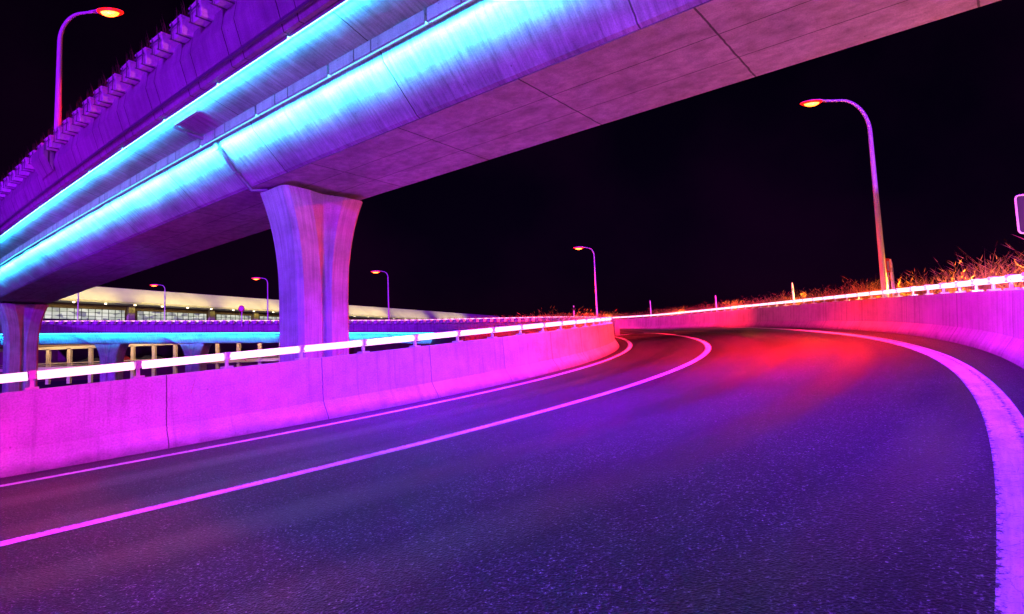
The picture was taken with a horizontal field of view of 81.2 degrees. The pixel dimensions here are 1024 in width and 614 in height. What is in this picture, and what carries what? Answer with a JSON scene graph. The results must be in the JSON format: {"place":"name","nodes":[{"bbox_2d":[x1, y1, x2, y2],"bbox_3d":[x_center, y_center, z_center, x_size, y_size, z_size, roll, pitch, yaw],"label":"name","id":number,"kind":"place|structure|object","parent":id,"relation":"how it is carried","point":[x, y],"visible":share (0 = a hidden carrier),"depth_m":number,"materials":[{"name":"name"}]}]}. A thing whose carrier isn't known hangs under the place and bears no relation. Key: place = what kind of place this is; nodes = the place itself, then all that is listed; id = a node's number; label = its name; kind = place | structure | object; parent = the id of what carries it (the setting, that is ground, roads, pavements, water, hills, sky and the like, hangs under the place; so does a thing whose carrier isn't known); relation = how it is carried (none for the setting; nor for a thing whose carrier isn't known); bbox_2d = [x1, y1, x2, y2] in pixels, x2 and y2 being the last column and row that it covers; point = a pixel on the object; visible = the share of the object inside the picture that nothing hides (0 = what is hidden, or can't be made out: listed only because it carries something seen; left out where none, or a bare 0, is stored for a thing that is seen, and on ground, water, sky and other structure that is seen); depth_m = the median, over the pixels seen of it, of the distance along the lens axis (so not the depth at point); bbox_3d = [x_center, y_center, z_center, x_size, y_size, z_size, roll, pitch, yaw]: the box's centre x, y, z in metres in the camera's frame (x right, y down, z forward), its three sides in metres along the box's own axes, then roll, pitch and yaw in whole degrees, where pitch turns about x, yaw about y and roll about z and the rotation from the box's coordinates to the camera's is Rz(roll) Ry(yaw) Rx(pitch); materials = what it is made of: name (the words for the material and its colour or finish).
{"place":"outdoors","nodes":[
{"label":"outdoors","id":0,"kind":"place"},
{"bbox_2d":[0,377,141,392],"bbox_3d":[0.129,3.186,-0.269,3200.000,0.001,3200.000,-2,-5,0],"label":"ground","id":1,"kind":"structure","parent":0,"point":[40,385],"depth_m":241.78,"materials":[{"name":"grey concrete"}]},
{"bbox_2d":[0,343,353,384],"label":"parking deck","id":2,"kind":"structure","parent":1,"relation":"on","point":[71,356],"depth_m":95.97,"materials":[{"name":"beige concrete"}]},
{"bbox_2d":[77,293,78,319],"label":"street lamp","id":3,"kind":"object","parent":2,"relation":"on","point":[78,308],"visible":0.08,"depth_m":100.21,"materials":[{"name":"metal"}]},
{"bbox_2d":[79,356,99,364],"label":"parked car","id":4,"kind":"object","parent":2,"relation":"on","point":[94,359],"visible":0.26,"depth_m":98.62,"materials":[{"name":"paint"}]},
{"bbox_2d":[124,355,136,361],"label":"parked car","id":5,"kind":"object","parent":2,"relation":"on","point":[127,357],"visible":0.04,"depth_m":98.75,"materials":[{"name":"red paint"}]},
{"bbox_2d":[136,354,167,360],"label":"parked car","id":6,"kind":"object","parent":2,"relation":"on","point":[150,356],"visible":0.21,"depth_m":98.69,"materials":[{"name":"paint"}]},
{"bbox_2d":[150,284,165,320],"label":"street lamp","id":7,"kind":"object","parent":2,"relation":"on","point":[164,300],"visible":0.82,"depth_m":100.27,"materials":[{"name":"metal"}]},
{"bbox_2d":[0,287,499,383],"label":"terminal","id":8,"kind":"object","parent":1,"relation":"on","point":[106,303],"visible":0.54,"depth_m":171.96,"materials":[{"name":"concrete"}]},
{"bbox_2d":[44,307,124,320],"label":"window","id":9,"kind":"structure","parent":8,"relation":"in","point":[51,312],"depth_m":154.62,"materials":[{"name":"grey glass"}]},
{"bbox_2d":[137,311,205,321],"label":"window","id":10,"kind":"structure","parent":8,"relation":"in","point":[141,315],"depth_m":173.17,"materials":[{"name":"grey"}]},
{"bbox_2d":[216,314,250,321],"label":"window","id":11,"kind":"structure","parent":8,"relation":"in","point":[218,316],"depth_m":189.77,"materials":[{"name":"grey"}]},
{"bbox_2d":[259,316,278,321],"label":"window","id":12,"kind":"structure","parent":8,"relation":"in","point":[260,317],"depth_m":200.98,"materials":[{"name":"grey glass"}]},
{"bbox_2d":[0,318,662,381],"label":"viaduct","id":13,"kind":"object","parent":1,"relation":"on","point":[110,342],"visible":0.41,"depth_m":80.97,"materials":[{"name":"concrete"}]},
{"bbox_2d":[118,318,124,324],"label":"planter box","id":14,"kind":"object","parent":13,"relation":"on","point":[120,322],"visible":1,"depth_m":80.07,"materials":[{"name":"grey concrete"}]},
{"bbox_2d":[238,305,244,325],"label":"round sign","id":15,"kind":"object","parent":13,"relation":"on","point":[241,308],"visible":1,"depth_m":80.61,"materials":[{"name":"metal"}]},
{"bbox_2d":[47,316,598,321],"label":"light rail","id":16,"kind":"object","parent":13,"relation":"on","point":[351,320],"visible":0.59,"depth_m":78.25,"materials":[{"name":"metal"}]},
{"bbox_2d":[371,270,389,319],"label":"street lamp","id":17,"kind":"object","parent":13,"relation":"on","point":[376,271],"visible":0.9,"depth_m":84.22,"materials":[{"name":"metal"}]},
{"bbox_2d":[500,315,506,322],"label":"planter box","id":18,"kind":"object","parent":13,"relation":"on","point":[504,319],"visible":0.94,"depth_m":65.92,"materials":[{"name":"grey concrete"}]},
{"bbox_2d":[574,246,597,315],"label":"street lamp","id":19,"kind":"object","parent":13,"relation":"on","point":[579,247],"visible":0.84,"depth_m":62.26,"materials":[{"name":"metal"}]},
{"bbox_2d":[0,0,999,392],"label":"overpass","id":20,"kind":"object","parent":1,"relation":"on","point":[300,128],"visible":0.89,"depth_m":14.00,"materials":[{"name":"concrete"}]},
{"bbox_2d":[0,173,10,194],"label":"planter box","id":21,"kind":"object","parent":20,"relation":"on","point":[4,190],"visible":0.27,"depth_m":25.28,"materials":[{"name":"grey concrete"}]},
{"bbox_2d":[2,173,16,189],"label":"planter box","id":22,"kind":"object","parent":20,"relation":"on","point":[12,186],"visible":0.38,"depth_m":24.70,"materials":[{"name":"grey concrete"}]},
{"bbox_2d":[8,160,22,183],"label":"planter box","id":23,"kind":"object","parent":20,"relation":"on","point":[14,179],"visible":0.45,"depth_m":23.98,"materials":[{"name":"grey concrete"}]},
{"bbox_2d":[15,158,29,178],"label":"planter box","id":24,"kind":"object","parent":20,"relation":"on","point":[22,174],"visible":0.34,"depth_m":23.32,"materials":[{"name":"grey concrete"}]},
{"bbox_2d":[21,151,34,172],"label":"planter box","id":25,"kind":"object","parent":20,"relation":"on","point":[27,166],"visible":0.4,"depth_m":22.62,"materials":[{"name":"grey concrete"}]},
{"bbox_2d":[28,143,37,163],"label":"planter box","id":26,"kind":"object","parent":20,"relation":"on","point":[31,153],"visible":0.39,"depth_m":22.04,"materials":[{"name":"grey concrete"}]},
{"bbox_2d":[36,133,45,150],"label":"planter box","id":27,"kind":"object","parent":20,"relation":"on","point":[39,145],"visible":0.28,"depth_m":21.35,"materials":[{"name":"grey concrete"}]},
{"bbox_2d":[43,131,60,151],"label":"planter box","id":28,"kind":"object","parent":20,"relation":"on","point":[51,145],"visible":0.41,"depth_m":20.66,"materials":[{"name":"grey concrete"}]},
{"bbox_2d":[53,118,70,144],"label":"planter box","id":29,"kind":"object","parent":20,"relation":"on","point":[60,137],"visible":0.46,"depth_m":20.01,"materials":[{"name":"grey concrete"}]},
{"bbox_2d":[61,106,79,135],"bbox_3d":[-14.332,-6.070,19.573,0.685,0.893,0.620,-5,-6,36],"label":"planter box","id":30,"kind":"object","parent":20,"relation":"on","point":[70,128],"visible":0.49,"depth_m":19.34,"materials":[{"name":"grey concrete"}]},
{"bbox_2d":[71,101,91,127],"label":"planter box","id":31,"kind":"object","parent":20,"relation":"on","point":[79,119],"visible":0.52,"depth_m":18.69,"materials":[{"name":"grey concrete"}]},
{"bbox_2d":[54,7,123,128],"bbox_3d":[-15.642,-8.308,22.009,2.492,5.608,0.526,-2,-5,-3],"label":"street lamp","id":32,"kind":"object","parent":20,"relation":"on","point":[110,12],"visible":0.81,"depth_m":21.99,"materials":[{"name":"metal"}]},
{"bbox_2d":[82,83,103,117],"bbox_3d":[-12.723,-6.261,18.255,0.696,0.927,0.625,-7,-6,37],"label":"planter box","id":33,"kind":"object","parent":20,"relation":"on","point":[91,109],"visible":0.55,"depth_m":18.02,"materials":[{"name":"grey concrete"}]},
{"bbox_2d":[93,77,116,107],"bbox_3d":[-11.903,-6.347,17.586,0.722,0.918,0.637,-5,-5,38],"label":"planter box","id":34,"kind":"object","parent":20,"relation":"on","point":[103,98],"visible":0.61,"depth_m":17.35,"materials":[{"name":"grey concrete"}]},
{"bbox_2d":[106,63,129,97],"bbox_3d":[-11.089,-6.453,16.943,0.681,0.959,0.602,-7,-7,38],"label":"planter box","id":35,"kind":"object","parent":20,"relation":"on","point":[116,87],"visible":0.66,"depth_m":16.70,"materials":[{"name":"grey concrete"}]},
{"bbox_2d":[120,52,144,85],"bbox_3d":[-10.278,-6.540,16.289,0.717,0.957,0.597,-8,-8,40],"label":"planter box","id":36,"kind":"object","parent":20,"relation":"on","point":[131,74],"visible":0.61,"depth_m":16.05,"materials":[{"name":"grey concrete"}]},
{"bbox_2d":[134,35,161,72],"bbox_3d":[-9.460,-6.606,15.624,0.704,0.906,0.602,-6,-6,36],"label":"planter box","id":37,"kind":"object","parent":20,"relation":"on","point":[146,60],"visible":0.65,"depth_m":15.41,"materials":[{"name":"grey concrete"}]},
{"bbox_2d":[150,17,179,59],"bbox_3d":[-8.652,-6.688,14.966,0.710,0.892,0.634,-7,-6,36],"label":"planter box","id":38,"kind":"object","parent":20,"relation":"on","point":[163,45],"visible":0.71,"depth_m":14.74,"materials":[{"name":"grey concrete"}]},
{"bbox_2d":[169,3,198,44],"bbox_3d":[-7.825,-6.797,14.322,0.718,0.938,0.580,-7,-7,39],"label":"planter box","id":39,"kind":"object","parent":20,"relation":"on","point":[182,29],"visible":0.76,"depth_m":14.10,"materials":[{"name":"grey concrete"}]},
{"bbox_2d":[188,0,220,28],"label":"planter box","id":40,"kind":"object","parent":20,"relation":"on","point":[202,13],"visible":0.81,"depth_m":13.45,"materials":[{"name":"grey concrete"}]},
{"bbox_2d":[210,0,236,10],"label":"planter box","id":41,"kind":"object","parent":20,"relation":"on","point":[224,4],"visible":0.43,"depth_m":12.90,"materials":[{"name":"grey concrete"}]},
{"bbox_2d":[252,277,268,319],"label":"street lamp","id":42,"kind":"object","parent":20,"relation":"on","point":[255,278],"visible":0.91,"depth_m":92.20,"materials":[{"name":"metal"}]},
{"bbox_2d":[430,337,484,344],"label":"verge","id":43,"kind":"structure","parent":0,"point":[442,340],"depth_m":69.52,"materials":[{"name":"green plant"}]},
{"bbox_2d":[0,327,1023,613],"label":"road","id":44,"kind":"structure","parent":0,"point":[764,471],"depth_m":4.54,"materials":[{"name":"grey asphalt"}]},
{"bbox_2d":[0,323,618,477],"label":"crash barrier","id":45,"kind":"object","parent":44,"relation":"on","point":[42,429],"visible":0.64,"depth_m":10.27,"materials":[{"name":"concrete"}]},
{"bbox_2d":[0,317,612,389],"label":"light rail","id":46,"kind":"object","parent":45,"relation":"on","point":[96,369],"visible":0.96,"depth_m":10.56,"materials":[{"name":"metal"}]},
{"bbox_2d":[0,337,631,486],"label":"lane marking","id":47,"kind":"structure","parent":44,"relation":"on","point":[628,347],"depth_m":9.84,"materials":[{"name":"paint"}]},
{"bbox_2d":[0,333,710,545],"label":"lane marking","id":48,"kind":"structure","parent":44,"relation":"on","point":[707,350],"depth_m":6.47,"materials":[{"name":"paint"}]},
{"bbox_2d":[614,289,1023,368],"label":"crash barrier","id":49,"kind":"object","parent":44,"relation":"on","point":[992,322],"visible":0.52,"depth_m":17.52,"materials":[{"name":"concrete"}]},
{"bbox_2d":[604,273,1023,319],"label":"light rail","id":50,"kind":"object","parent":49,"relation":"on","point":[993,281],"visible":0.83,"depth_m":17.85,"materials":[{"name":"metal"}]},
{"bbox_2d":[733,327,1023,613],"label":"lane marking","id":51,"kind":"structure","parent":44,"relation":"on","point":[1003,418],"depth_m":4.15,"materials":[{"name":"paint"}]},
{"bbox_2d":[0,0,1023,318],"label":"sky","id":52,"kind":"structure","parent":0,"point":[738,191],"materials":[{"name":"black"}]},
{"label":"verge","id":53,"kind":"structure","parent":0,"visible":0},
{"bbox_2d":[454,305,615,340],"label":"dry grass","id":54,"kind":"structure","parent":53,"relation":"on","point":[510,333],"depth_m":38.84,"materials":[{"name":"brown plant"}]},
{"bbox_2d":[536,230,1023,318],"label":"dry grass","id":55,"kind":"structure","parent":53,"relation":"on","point":[984,288],"depth_m":20.34,"materials":[{"name":"brown plant"}]},
{"bbox_2d":[791,283,794,303],"bbox_3d":[14.952,-0.527,31.733,0.133,1.554,0.114,-2,-5,0],"label":"marker post","id":56,"kind":"object","parent":53,"relation":"on","point":[792,288],"visible":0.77,"depth_m":31.72,"materials":[{"name":"white paint"}]},
{"bbox_2d":[800,99,888,296],"bbox_3d":[12.348,-3.712,22.111,2.557,8.390,0.448,-3,-5,10],"label":"street lamp","id":57,"kind":"object","parent":53,"relation":"on","point":[878,221],"visible":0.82,"depth_m":21.92,"materials":[{"name":"metal"}]},
{"bbox_2d":[885,258,890,296],"bbox_3d":[12.971,-0.837,20.544,0.130,1.683,0.067,-2,-5,0],"label":"sign","id":58,"kind":"object","parent":53,"relation":"on","point":[887,261],"visible":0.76,"depth_m":20.56,"materials":[{"name":"metal"}]},
{"bbox_2d":[889,259,895,296],"bbox_3d":[13.140,-0.829,20.606,0.133,1.665,0.114,-2,-5,0],"label":"marker post","id":59,"kind":"object","parent":53,"relation":"on","point":[892,275],"visible":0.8,"depth_m":20.59,"materials":[{"name":"white paint"}]},
{"bbox_2d":[1014,194,1023,233],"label":"sign board","id":60,"kind":"object","parent":53,"relation":"on","point":[1019,204],"visible":1,"depth_m":13.33,"materials":[{"name":"metal"}]}
]}

